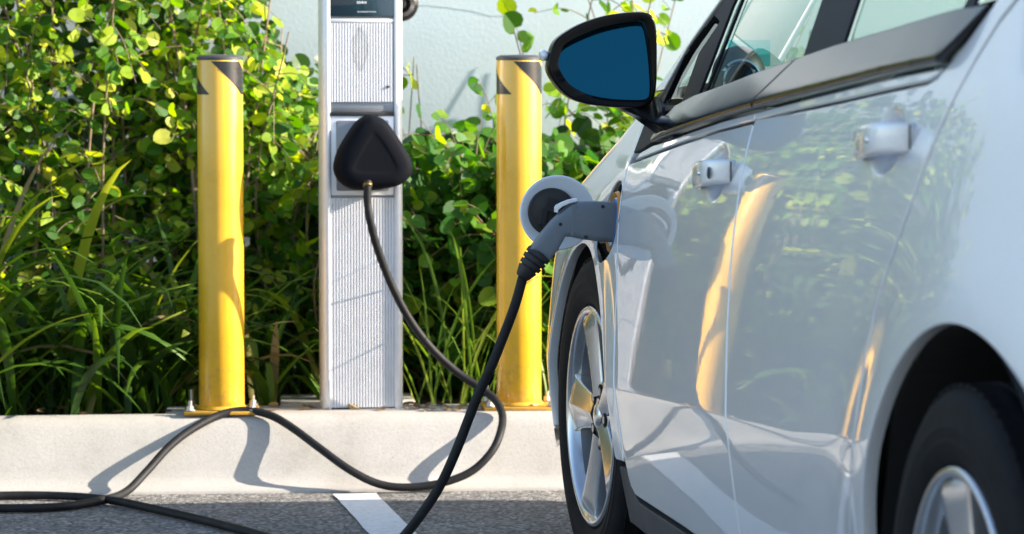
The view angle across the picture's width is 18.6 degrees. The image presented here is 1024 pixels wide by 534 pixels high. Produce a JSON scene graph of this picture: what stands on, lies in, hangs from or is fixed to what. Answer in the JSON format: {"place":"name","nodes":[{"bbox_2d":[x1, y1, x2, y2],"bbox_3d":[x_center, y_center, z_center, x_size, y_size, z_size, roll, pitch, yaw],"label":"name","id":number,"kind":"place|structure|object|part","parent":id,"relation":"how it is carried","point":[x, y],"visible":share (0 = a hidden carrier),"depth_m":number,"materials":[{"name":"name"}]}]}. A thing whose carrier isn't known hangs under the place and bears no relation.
{"place":"outdoors","nodes":[
{"label":"outdoors","id":0,"kind":"place"},
{"bbox_2d":[7,381,544,414],"bbox_3d":[-0.065,0.359,8.698,14.000,0.028,1.280,0,4,-4],"label":"planting bed","id":1,"kind":"object","parent":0,"point":[439,399],"visible":0.02,"depth_m":8.64,"materials":[{"name":"brown soil"}]},
{"bbox_2d":[0,0,141,335],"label":"leafy shrub","id":2,"kind":"object","parent":1,"relation":"on","point":[9,5],"visible":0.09,"depth_m":8.81,"materials":[{"name":"green plant"}]},
{"bbox_2d":[0,0,184,397],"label":"leafy shrub","id":3,"kind":"object","parent":1,"relation":"on","point":[16,81],"visible":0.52,"depth_m":8.62,"materials":[{"name":"green plant"}]},
{"bbox_2d":[0,244,264,414],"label":"strap leaf clump","id":4,"kind":"object","parent":1,"relation":"on","point":[73,389],"visible":0.71,"depth_m":8.07,"materials":[{"name":"green plant"}]},
{"bbox_2d":[0,0,284,383],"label":"leafy shrub","id":5,"kind":"object","parent":1,"relation":"on","point":[116,69],"visible":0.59,"depth_m":8.61,"materials":[{"name":"green plant"}]},
{"bbox_2d":[0,106,307,406],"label":"strap leaf clump","id":6,"kind":"object","parent":1,"relation":"on","point":[18,245],"visible":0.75,"depth_m":8.07,"materials":[{"name":"green plant"}]},
{"bbox_2d":[0,257,318,413],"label":"strap leaf clump","id":7,"kind":"object","parent":1,"relation":"on","point":[157,364],"visible":0.58,"depth_m":8.12,"materials":[{"name":"green plant"}]},
{"bbox_2d":[0,159,318,414],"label":"strap leaf clump","id":8,"kind":"object","parent":1,"relation":"on","point":[30,350],"visible":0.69,"depth_m":8.08,"materials":[{"name":"green plant"}]},
{"bbox_2d":[0,206,318,414],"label":"strap leaf clump","id":9,"kind":"object","parent":1,"relation":"on","point":[115,349],"visible":0.53,"depth_m":8.07,"materials":[{"name":"green plant"}]},
{"bbox_2d":[39,0,310,380],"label":"leafy shrub","id":10,"kind":"object","parent":1,"relation":"on","point":[181,92],"visible":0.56,"depth_m":8.74,"materials":[{"name":"green plant"}]},
{"bbox_2d":[147,22,318,393],"bbox_3d":[-0.756,-0.161,8.842,0.604,1.070,0.915,0,4,-4],"label":"leafy shrub","id":11,"kind":"object","parent":1,"relation":"on","point":[271,248],"visible":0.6,"depth_m":8.72,"materials":[{"name":"green plant"}]},
{"bbox_2d":[42,214,426,405],"bbox_3d":[-0.803,0.116,8.389,0.997,0.516,0.729,-2,4,-27],"label":"strap leaf clump","id":12,"kind":"object","parent":1,"relation":"on","point":[181,305],"visible":0.21,"depth_m":8.42,"materials":[{"name":"green plant"}]},
{"bbox_2d":[36,401,483,413],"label":"leaf litter","id":13,"kind":"object","parent":1,"relation":"on","point":[356,407],"visible":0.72,"depth_m":8.08,"materials":[{"name":"brown plant"}]},
{"bbox_2d":[143,280,431,405],"bbox_3d":[-0.622,0.220,8.334,0.816,0.353,0.402,0,4,3],"label":"strap leaf clump","id":14,"kind":"object","parent":1,"relation":"on","point":[267,391],"visible":0.48,"depth_m":8.24,"materials":[{"name":"green plant"}]},
{"bbox_2d":[165,262,437,394],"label":"strap leaf clump","id":15,"kind":"object","parent":1,"relation":"on","point":[298,325],"visible":0.23,"depth_m":8.49,"materials":[{"name":"green plant"}]},
{"bbox_2d":[165,393,483,413],"bbox_3d":[-0.260,0.416,8.272,1.295,0.120,0.458,0,4,-4],"label":"concrete pad","id":16,"kind":"object","parent":1,"relation":"on","point":[290,403],"visible":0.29,"depth_m":8.13,"materials":[{"name":"grey concrete"}]},
{"bbox_2d":[184,54,258,414],"bbox_3d":[-0.744,-0.085,7.995,0.190,0.915,0.160,0,4,-4],"label":"bollard","id":17,"kind":"object","parent":16,"relation":"on","point":[220,221],"visible":0.99,"depth_m":7.95,"materials":[{"name":"yellow metal"}]},
{"bbox_2d":[318,0,418,408],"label":"charging station","id":18,"kind":"object","parent":16,"relation":"on","point":[360,142],"visible":0.98,"depth_m":8.06,"materials":[{"name":"metal"}]},
{"bbox_2d":[480,54,550,410],"bbox_3d":[0.018,-0.091,8.098,0.190,0.915,0.160,0,4,-4],"label":"bollard","id":19,"kind":"object","parent":16,"relation":"on","point":[518,118],"visible":0.84,"depth_m":8.05,"materials":[{"name":"yellow metal"}]},
{"bbox_2d":[302,139,448,392],"bbox_3d":[-0.274,-0.046,8.710,0.649,0.874,0.951,0,4,-4],"label":"bush","id":20,"kind":"object","parent":1,"relation":"on","point":[409,265],"visible":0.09,"depth_m":8.55,"materials":[{"name":"green plant"}]},
{"bbox_2d":[402,57,421,136],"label":"climbing vine","id":21,"kind":"object","parent":1,"relation":"on","point":[415,84],"visible":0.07,"depth_m":9.16,"materials":[{"name":"green plant"}]},
{"bbox_2d":[311,170,553,403],"bbox_3d":[-0.056,0.048,8.311,0.641,0.662,0.843,-4,5,-45],"label":"grass tuft","id":22,"kind":"object","parent":1,"relation":"on","point":[470,366],"visible":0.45,"depth_m":8.32,"materials":[{"name":"green plant"}]},
{"bbox_2d":[403,265,490,403],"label":"grass tuft","id":23,"kind":"object","parent":1,"relation":"on","point":[429,366],"visible":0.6,"depth_m":8.33,"materials":[{"name":"green plant"}]},
{"bbox_2d":[309,109,596,399],"bbox_3d":[-0.142,-0.042,8.798,0.889,0.867,0.927,0,4,-4],"label":"bush","id":24,"kind":"object","parent":1,"relation":"on","point":[469,174],"visible":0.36,"depth_m":8.54,"materials":[{"name":"green plant"}]},
{"bbox_2d":[446,230,551,398],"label":"grass tuft","id":25,"kind":"object","parent":1,"relation":"on","point":[546,382],"visible":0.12,"depth_m":8.43,"materials":[{"name":"green plant"}]},
{"bbox_2d":[403,76,614,393],"bbox_3d":[0.018,-0.071,8.730,1.000,0.920,0.962,0,4,-4],"label":"bush","id":26,"kind":"object","parent":1,"relation":"on","point":[559,141],"visible":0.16,"depth_m":8.46,"materials":[{"name":"green plant"}]},
{"bbox_2d":[446,106,628,386],"bbox_3d":[0.284,-0.049,8.825,0.991,0.862,0.926,0,4,-4],"label":"bush","id":27,"kind":"object","parent":1,"relation":"on","point":[607,140],"visible":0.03,"depth_m":8.80,"materials":[{"name":"green plant"}]},
{"bbox_2d":[482,0,682,151],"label":"climbing vine","id":28,"kind":"object","parent":1,"relation":"on","point":[557,108],"visible":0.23,"depth_m":9.04,"materials":[{"name":"green plant"}]},
{"bbox_2d":[591,129,622,151],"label":"bush","id":29,"kind":"object","parent":1,"relation":"on","point":[619,132],"depth_m":8.41,"materials":[{"name":"green plant"}]},
{"bbox_2d":[0,490,572,533],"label":"parking lot","id":30,"kind":"structure","parent":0,"point":[503,512],"depth_m":7.45,"materials":[{"name":"grey asphalt"}]},
{"bbox_2d":[0,411,563,494],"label":"kerb","id":31,"kind":"structure","parent":30,"relation":"on","point":[103,454],"depth_m":7.90,"materials":[{"name":"concrete"}]},
{"bbox_2d":[0,180,615,533],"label":"charging cable","id":32,"kind":"object","parent":30,"relation":"on","point":[590,220],"visible":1,"depth_m":7.46,"materials":[{"name":"black rubber"}]},
{"bbox_2d":[333,493,416,533],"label":"parking line","id":33,"kind":"object","parent":30,"relation":"on","point":[372,513],"visible":0.96,"depth_m":7.43,"materials":[{"name":"paint"}]},
{"bbox_2d":[520,0,1023,533],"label":"parked car","id":34,"kind":"object","parent":30,"relation":"on","point":[788,298],"visible":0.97,"depth_m":4.73,"materials":[{"name":"silver metal"}]},
{"bbox_3d":[0.366,-0.093,5.618,0.203,1.108,1.355,-1,4,-8],"label":"front door","id":35,"kind":"part","parent":34,"relation":"part of","materials":[{"name":"silver metal"}]},
{"bbox_3d":[0.529,-0.023,4.475,0.194,1.094,1.426,-1,4,-8],"label":"rear door","id":36,"kind":"part","parent":34,"relation":"part of","materials":[{"name":"silver metal"}]},
{"bbox_2d":[0,0,991,367],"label":"garden wall","id":37,"kind":"structure","parent":0,"point":[450,48],"depth_m":9.36,"materials":[{"name":"paint"}]}
]}

